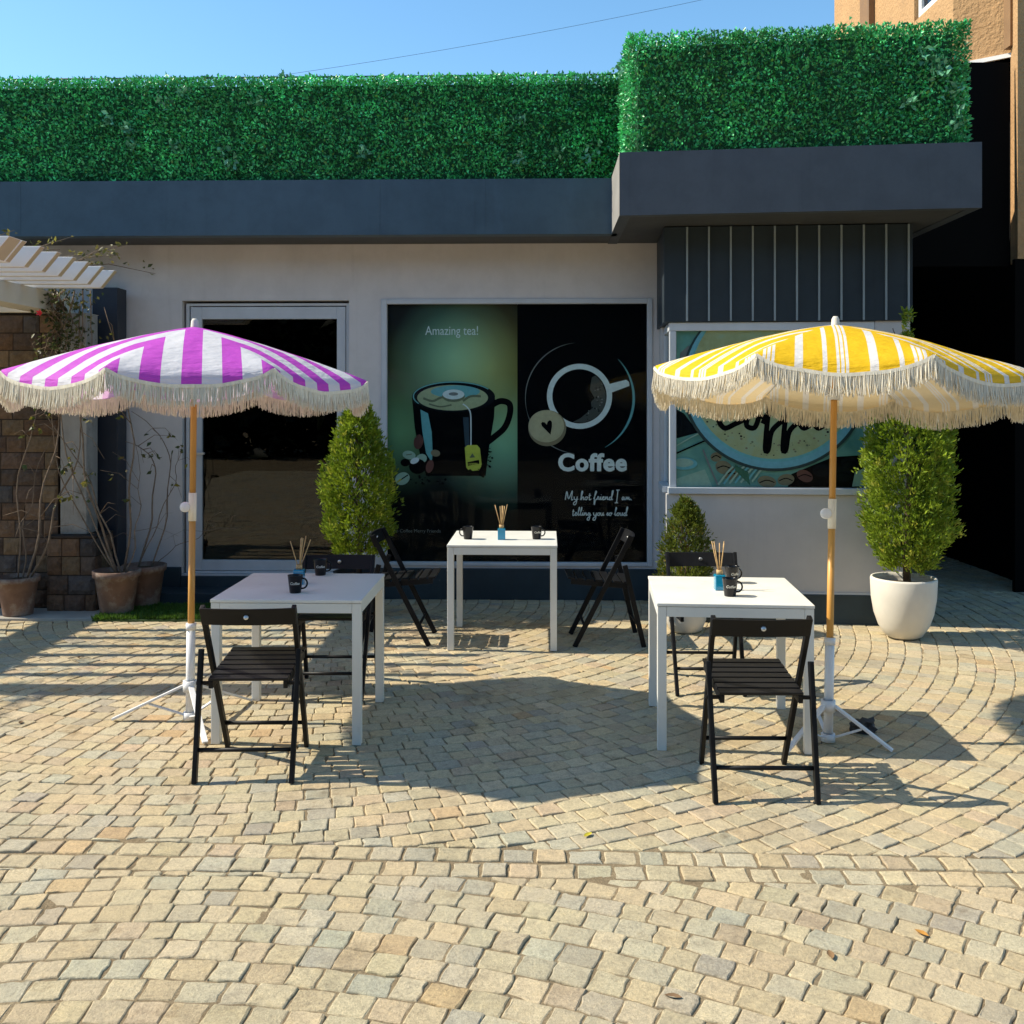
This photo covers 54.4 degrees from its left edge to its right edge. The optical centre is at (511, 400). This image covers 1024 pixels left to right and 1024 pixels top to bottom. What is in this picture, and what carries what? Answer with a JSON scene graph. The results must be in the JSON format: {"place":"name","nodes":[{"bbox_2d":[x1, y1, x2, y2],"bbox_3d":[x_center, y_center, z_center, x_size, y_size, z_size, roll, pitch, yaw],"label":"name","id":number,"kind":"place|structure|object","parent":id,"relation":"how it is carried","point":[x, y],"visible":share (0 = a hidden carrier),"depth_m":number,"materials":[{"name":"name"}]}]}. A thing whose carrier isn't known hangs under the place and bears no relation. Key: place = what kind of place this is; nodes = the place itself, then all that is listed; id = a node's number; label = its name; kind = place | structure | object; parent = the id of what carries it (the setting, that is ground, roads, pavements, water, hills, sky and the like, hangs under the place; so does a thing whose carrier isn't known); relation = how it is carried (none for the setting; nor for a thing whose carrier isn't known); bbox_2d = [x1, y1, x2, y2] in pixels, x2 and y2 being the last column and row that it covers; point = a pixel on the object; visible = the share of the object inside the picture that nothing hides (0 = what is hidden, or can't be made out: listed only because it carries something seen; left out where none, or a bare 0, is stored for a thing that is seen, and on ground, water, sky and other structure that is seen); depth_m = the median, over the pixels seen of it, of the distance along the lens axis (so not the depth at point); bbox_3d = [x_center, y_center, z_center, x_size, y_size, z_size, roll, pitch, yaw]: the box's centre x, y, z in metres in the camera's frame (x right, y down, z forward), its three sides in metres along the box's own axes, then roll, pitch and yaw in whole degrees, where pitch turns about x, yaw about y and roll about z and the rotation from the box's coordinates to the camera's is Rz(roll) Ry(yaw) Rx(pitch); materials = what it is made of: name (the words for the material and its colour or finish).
{"place":"outdoors","nodes":[
{"label":"outdoors","id":0,"kind":"place"},
{"bbox_2d":[0,608,99,621],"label":"path","id":1,"kind":"structure","parent":0,"point":[41,614],"depth_m":7.72,"materials":[{"name":"concrete"}]},
{"bbox_2d":[0,573,40,616],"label":"plant pot","id":2,"kind":"object","parent":1,"relation":"on","point":[17,597],"visible":0.96,"depth_m":7.70,"materials":[{"name":"ceramic"}]},
{"bbox_2d":[3,292,103,578],"bbox_3d":[-3.576,0.288,7.782,0.752,2.293,0.343,0,0,0],"label":"climbing vine","id":3,"kind":"object","parent":2,"relation":"in","point":[24,466],"visible":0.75,"depth_m":7.80,"materials":[{"name":"brown plant"}]},
{"bbox_2d":[0,315,60,607],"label":"stone wall","id":4,"kind":"structure","parent":1,"relation":"on","point":[16,340],"depth_m":8.02,"materials":[{"name":"brown stone"}]},
{"bbox_2d":[0,0,833,88],"label":"sky","id":5,"kind":"structure","parent":0,"point":[54,38],"materials":[{"name":"blue"}]},
{"bbox_2d":[278,0,699,75],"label":"overhead cable","id":6,"kind":"object","parent":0,"point":[491,41],"visible":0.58,"depth_m":20.00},
{"bbox_2d":[0,544,1023,1023],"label":"paving","id":7,"kind":"structure","parent":0,"point":[532,706],"depth_m":3.97,"materials":[{"name":"stone"}]},
{"bbox_2d":[0,236,125,610],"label":"pergola","id":8,"kind":"object","parent":7,"relation":"on","point":[75,557],"visible":0.69,"depth_m":8.00,"materials":[{"name":"stone"}]},
{"bbox_2d":[0,228,154,414],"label":"creeper","id":9,"kind":"object","parent":8,"relation":"on","point":[55,295],"visible":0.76,"depth_m":7.77,"materials":[{"name":"green plant"}]},
{"bbox_2d":[121,561,166,605],"bbox_3d":[-3.020,1.513,8.170,0.357,0.328,0.357,0,0,0],"label":"plant pot","id":10,"kind":"object","parent":7,"relation":"on","point":[149,585],"visible":0.75,"depth_m":8.07,"materials":[{"name":"ceramic"}]},
{"bbox_2d":[127,411,240,566],"bbox_3d":[-2.718,0.747,8.233,0.917,1.311,0.410,0,0,-17],"label":"climbing vine","id":11,"kind":"object","parent":10,"relation":"in","point":[166,500],"visible":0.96,"depth_m":8.19,"materials":[{"name":"brown plant"}]},
{"bbox_2d":[92,618,200,622],"bbox_3d":[-2.420,1.704,7.895,1.600,0.033,0.530,0,0,0],"label":"turf base","id":12,"kind":"object","parent":7,"relation":"on","point":[150,620],"visible":0.14,"depth_m":7.63,"materials":[{"name":"green plant"}]},
{"bbox_2d":[92,566,141,614],"bbox_3d":[-3.120,1.508,7.860,0.368,0.338,0.368,0,0,0],"label":"plant pot","id":13,"kind":"object","parent":12,"relation":"on","point":[116,593],"visible":0.89,"depth_m":7.74,"materials":[{"name":"ceramic"}]},
{"bbox_2d":[29,289,176,572],"bbox_3d":[-3.224,0.243,7.811,1.083,2.320,0.444,0,0,0],"label":"climbing vine","id":14,"kind":"object","parent":13,"relation":"in","point":[85,483],"visible":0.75,"depth_m":7.84,"materials":[{"name":"brown plant"}]},
{"bbox_2d":[90,601,297,620],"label":"grass","id":15,"kind":"structure","parent":12,"relation":"on","point":[165,611],"depth_m":7.76,"materials":[{"name":"green plant"}]},
{"bbox_2d":[0,318,369,743],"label":"fringed umbrella","id":16,"kind":"object","parent":7,"relation":"on","point":[194,367],"visible":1,"depth_m":4.76,"materials":[{"name":"purple fabric"}]},
{"bbox_2d":[191,604,308,783],"bbox_3d":[-1.195,1.315,4.659,0.472,0.778,0.535,0,0,-1],"label":"folding chair","id":17,"kind":"object","parent":7,"relation":"on","point":[284,664],"visible":1,"depth_m":4.52,"materials":[{"name":"black wood"}]},
{"bbox_2d":[210,573,384,744],"bbox_3d":[-1.105,1.341,5.275,0.750,0.715,0.750,0,0,1],"label":"cafe table","id":18,"kind":"object","parent":7,"relation":"on","point":[354,594],"visible":0.9,"depth_m":5.01,"materials":[{"name":"white paint"}]},
{"bbox_2d":[287,574,307,593],"bbox_3d":[-1.101,0.938,5.089,0.093,0.090,0.079,0,0,-41],"label":"mug","id":19,"kind":"object","parent":18,"relation":"on","point":[295,583],"visible":1,"depth_m":5.06,"materials":[{"name":"black ceramic"}]},
{"bbox_2d":[290,536,310,584],"bbox_3d":[-1.129,0.856,5.326,0.108,0.254,0.066,0,0,0],"label":"reed diffuser","id":20,"kind":"object","parent":18,"relation":"on","point":[299,569],"visible":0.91,"depth_m":5.31,"materials":[{"name":"blue glass"}]},
{"bbox_2d":[313,558,331,575],"bbox_3d":[-1.071,0.938,5.599,0.079,0.090,0.093,0,0,44],"label":"mug","id":21,"kind":"object","parent":18,"relation":"on","point":[320,565],"visible":1,"depth_m":5.57,"materials":[{"name":"black ceramic"}]},
{"bbox_2d":[291,554,374,701],"bbox_3d":[-1.040,1.315,5.831,0.472,0.778,0.535,0,0,0],"label":"folding chair","id":22,"kind":"object","parent":7,"relation":"on","point":[342,561],"visible":0.66,"depth_m":5.97,"materials":[{"name":"black wood"}]},
{"bbox_2d":[333,568,382,611],"bbox_3d":[-1.205,1.519,7.800,0.390,0.360,0.390,0,0,0],"label":"plant pot","id":23,"kind":"object","parent":7,"relation":"on","point":[349,571],"visible":0.17,"depth_m":7.88,"materials":[{"name":"ceramic"}]},
{"bbox_2d":[315,401,405,573],"bbox_3d":[-1.197,0.662,7.808,0.696,1.439,0.744,0,0,0],"label":"evergreen tree","id":24,"kind":"object","parent":23,"relation":"on","point":[364,438],"visible":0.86,"depth_m":7.67,"materials":[{"name":"green plant"}]},
{"bbox_2d":[362,527,440,646],"bbox_3d":[-0.791,1.315,7.074,0.535,0.778,0.472,0,0,2],"label":"folding chair","id":25,"kind":"object","parent":7,"relation":"on","point":[377,536],"visible":0.79,"depth_m":6.93,"materials":[{"name":"black wood"}]},
{"bbox_2d":[447,531,556,650],"bbox_3d":[-0.055,1.341,7.115,0.750,0.715,0.750,0,0,2],"label":"cafe table","id":26,"kind":"object","parent":7,"relation":"on","point":[512,543],"visible":0.98,"depth_m":6.75,"materials":[{"name":"white paint"}]},
{"bbox_2d":[459,526,472,539],"bbox_3d":[-0.317,0.938,7.050,0.079,0.090,0.093,0,0,-44],"label":"mug","id":27,"kind":"object","parent":26,"relation":"on","point":[467,532],"visible":1,"depth_m":7.02,"materials":[{"name":"black ceramic"}]},
{"bbox_2d":[495,504,507,539],"bbox_3d":[-0.074,0.859,7.021,0.076,0.248,0.071,0,0,-31],"label":"reed diffuser","id":28,"kind":"object","parent":26,"relation":"on","point":[501,532],"visible":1,"depth_m":7.00,"materials":[{"name":"blue glass"}]},
{"bbox_2d":[531,526,545,539],"bbox_3d":[0.181,0.938,7.042,0.093,0.090,0.079,0,0,26],"label":"mug","id":29,"kind":"object","parent":26,"relation":"on","point":[536,532],"visible":1,"depth_m":7.02,"materials":[{"name":"black ceramic"}]},
{"bbox_2d":[565,527,645,647],"bbox_3d":[0.651,1.315,7.045,0.535,0.778,0.472,0,0,-1],"label":"folding chair","id":30,"kind":"object","parent":7,"relation":"on","point":[621,579],"visible":1,"depth_m":6.87,"materials":[{"name":"black wood"}]},
{"bbox_2d":[665,993,680,997],"bbox_3d":[0.458,1.694,2.829,0.050,0.007,0.023,0,0,0],"label":"fallen leaf","id":31,"kind":"object","parent":7,"relation":"on","point":[674,995],"visible":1,"depth_m":2.83,"materials":[{"name":"brown plant"}]},
{"bbox_2d":[667,617,705,633],"bbox_3d":[1.275,1.574,7.320,0.320,0.250,0.320,0,0,0],"label":"plant pot","id":32,"kind":"object","parent":7,"relation":"on","point":[690,625],"visible":0.3,"depth_m":7.20,"materials":[{"name":"white ceramic"}]},
{"bbox_2d":[653,494,717,576],"bbox_3d":[1.273,1.087,7.312,0.482,0.812,0.476,0,0,0],"label":"evergreen bush","id":33,"kind":"object","parent":32,"relation":"in","point":[687,511],"visible":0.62,"depth_m":7.25,"materials":[{"name":"green plant"}]},
{"bbox_2d":[665,552,746,696],"bbox_3d":[1.149,1.315,5.931,0.472,0.778,0.535,0,0,2],"label":"folding chair","id":34,"kind":"object","parent":7,"relation":"on","point":[689,558],"visible":0.4,"depth_m":6.09,"materials":[{"name":"black wood"}]},
{"bbox_2d":[648,576,814,754],"bbox_3d":[1.105,1.341,5.165,0.750,0.715,0.750,0,0,5],"label":"cafe table","id":35,"kind":"object","parent":7,"relation":"on","point":[755,597],"visible":0.93,"depth_m":4.84,"materials":[{"name":"white paint"}]},
{"bbox_2d":[711,541,725,590],"bbox_3d":[1.070,0.857,5.161,0.074,0.252,0.057,0,0,0],"label":"reed diffuser","id":36,"kind":"object","parent":35,"relation":"on","point":[718,581],"visible":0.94,"depth_m":5.14,"materials":[{"name":"blue glass"}]},
{"bbox_2d":[722,577,742,596],"bbox_3d":[1.100,0.938,4.994,0.093,0.090,0.079,0,0,41],"label":"mug","id":37,"kind":"object","parent":35,"relation":"on","point":[730,586],"visible":1,"depth_m":4.97,"materials":[{"name":"black ceramic"}]},
{"bbox_2d":[725,565,741,578],"bbox_3d":[1.191,0.938,5.360,0.093,0.090,0.079,0,0,16],"label":"mug","id":38,"kind":"object","parent":35,"relation":"on","point":[731,570],"visible":0.81,"depth_m":5.33,"materials":[{"name":"black ceramic"}]},
{"bbox_2d":[699,615,820,804],"bbox_3d":[1.075,1.315,4.439,0.472,0.778,0.535,0,0,1],"label":"folding chair","id":39,"kind":"object","parent":7,"relation":"on","point":[746,676],"visible":1,"depth_m":4.30,"materials":[{"name":"black wood"}]},
{"bbox_2d":[827,950,833,958],"bbox_3d":[0.973,1.694,3.041,0.023,0.007,0.052,0,0,0],"label":"fallen leaf","id":40,"kind":"object","parent":7,"relation":"on","point":[830,953],"visible":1,"depth_m":3.04,"materials":[{"name":"plant"}]},
{"bbox_2d":[651,316,1023,752],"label":"fringed umbrella","id":41,"kind":"object","parent":7,"relation":"on","point":[835,368],"visible":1,"depth_m":4.78,"materials":[{"name":"yellow fabric"}]},
{"bbox_2d":[849,716,877,734],"bbox_3d":[1.789,1.655,5.082,0.132,0.083,0.122,0,0,0],"label":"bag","id":42,"kind":"object","parent":7,"relation":"on","point":[868,723],"visible":0.73,"depth_m":5.05,"materials":[{"name":"black plastic"}]},
{"bbox_2d":[870,572,937,639],"bbox_3d":[2.800,1.482,7.120,0.454,0.434,0.454,0,0,0],"label":"plant pot","id":43,"kind":"object","parent":7,"relation":"on","point":[902,610],"visible":0.97,"depth_m":6.96,"materials":[{"name":"white ceramic"}]},
{"bbox_2d":[915,929,928,935],"bbox_3d":[1.302,1.694,3.165,0.051,0.007,0.022,0,0,44],"label":"fallen leaf","id":44,"kind":"object","parent":7,"relation":"on","point":[922,932],"visible":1,"depth_m":3.17,"materials":[{"name":"orange plant"}]},
{"bbox_2d":[834,0,1023,591],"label":"ochre building","id":45,"kind":"structure","parent":7,"relation":"on","point":[968,283],"depth_m":9.43,"materials":[{"name":"orange paint"}]},
{"bbox_2d":[919,0,936,16],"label":"window","id":46,"kind":"structure","parent":45,"relation":"in","point":[924,5],"depth_m":10.30,"materials":[{"name":"white paint"}]},
{"bbox_2d":[851,306,965,581],"bbox_3d":[2.831,0.326,7.127,0.762,2.009,0.826,0,0,0],"label":"evergreen tree","id":47,"kind":"object","parent":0,"point":[875,458],"visible":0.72,"depth_m":6.96,"materials":[{"name":"green plant"}]},
{"label":"ground","id":48,"kind":"structure","parent":0,"visible":0},
{"bbox_2d":[0,142,981,624],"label":"cafe building","id":49,"kind":"structure","parent":48,"relation":"on","point":[326,272],"depth_m":8.06,"materials":[{"name":"paint"}]},
{"bbox_2d":[186,303,348,572],"bbox_3d":[-2.109,0.331,8.633,1.421,2.334,0.121,0,0,0],"label":"window","id":50,"kind":"structure","parent":49,"relation":"in","point":[200,311],"depth_m":8.61,"materials":[{"name":"paint"}]},
{"bbox_2d":[0,69,621,181],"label":"hedge","id":51,"kind":"object","parent":49,"relation":"on","point":[493,125],"visible":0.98,"depth_m":8.11,"materials":[{"name":"plant"}]},
{"bbox_2d":[6,73,614,80],"bbox_3d":[-3.207,-2.675,8.284,8.200,0.014,0.016,0,0,2],"label":"hedge rail","id":52,"kind":"object","parent":51,"relation":"attached to","point":[298,76],"depth_m":8.24,"materials":[{"name":"metal"}]},
{"bbox_2d":[388,304,516,560],"bbox_3d":[-0.517,0.284,8.551,1.126,2.244,0.013,0,0,2],"label":"poster","id":53,"kind":"object","parent":49,"relation":"attached to","point":[452,404],"visible":0.98,"depth_m":8.56,"materials":[{"name":"green paper"}]},
{"bbox_2d":[381,298,651,566],"bbox_3d":[0.038,0.275,8.543,2.314,2.280,0.112,0,0,2],"label":"window","id":54,"kind":"structure","parent":49,"relation":"in","point":[384,302],"depth_m":8.49,"materials":[{"name":"paint"}]},
{"bbox_2d":[518,304,646,561],"bbox_3d":[0.615,0.284,8.524,1.130,2.244,0.008,0,0,2],"label":"poster","id":55,"kind":"object","parent":49,"relation":"attached to","point":[582,430],"visible":1,"depth_m":8.53,"materials":[{"name":"paper"}]},
{"bbox_2d":[658,321,873,494],"bbox_3d":[1.959,0.061,7.860,1.582,1.314,0.700,0,0,0],"label":"window","id":56,"kind":"structure","parent":49,"relation":"in","point":[668,486],"depth_m":7.62,"materials":[{"name":"paint"}]},
{"bbox_2d":[676,321,862,486],"bbox_3d":[1.969,-0.068,7.637,1.487,1.478,0.015,0,0,5],"label":"poster","id":57,"kind":"object","parent":49,"relation":"attached to","point":[764,450],"visible":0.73,"depth_m":7.64,"materials":[{"name":"teal paper"}]},
{"bbox_2d":[610,16,973,163],"bbox_3d":[2.040,-2.247,7.748,2.588,1.046,1.782,0,0,0],"label":"hedge","id":58,"kind":"object","parent":49,"relation":"on","point":[853,87],"visible":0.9,"depth_m":7.13,"materials":[{"name":"plant"}]}
]}

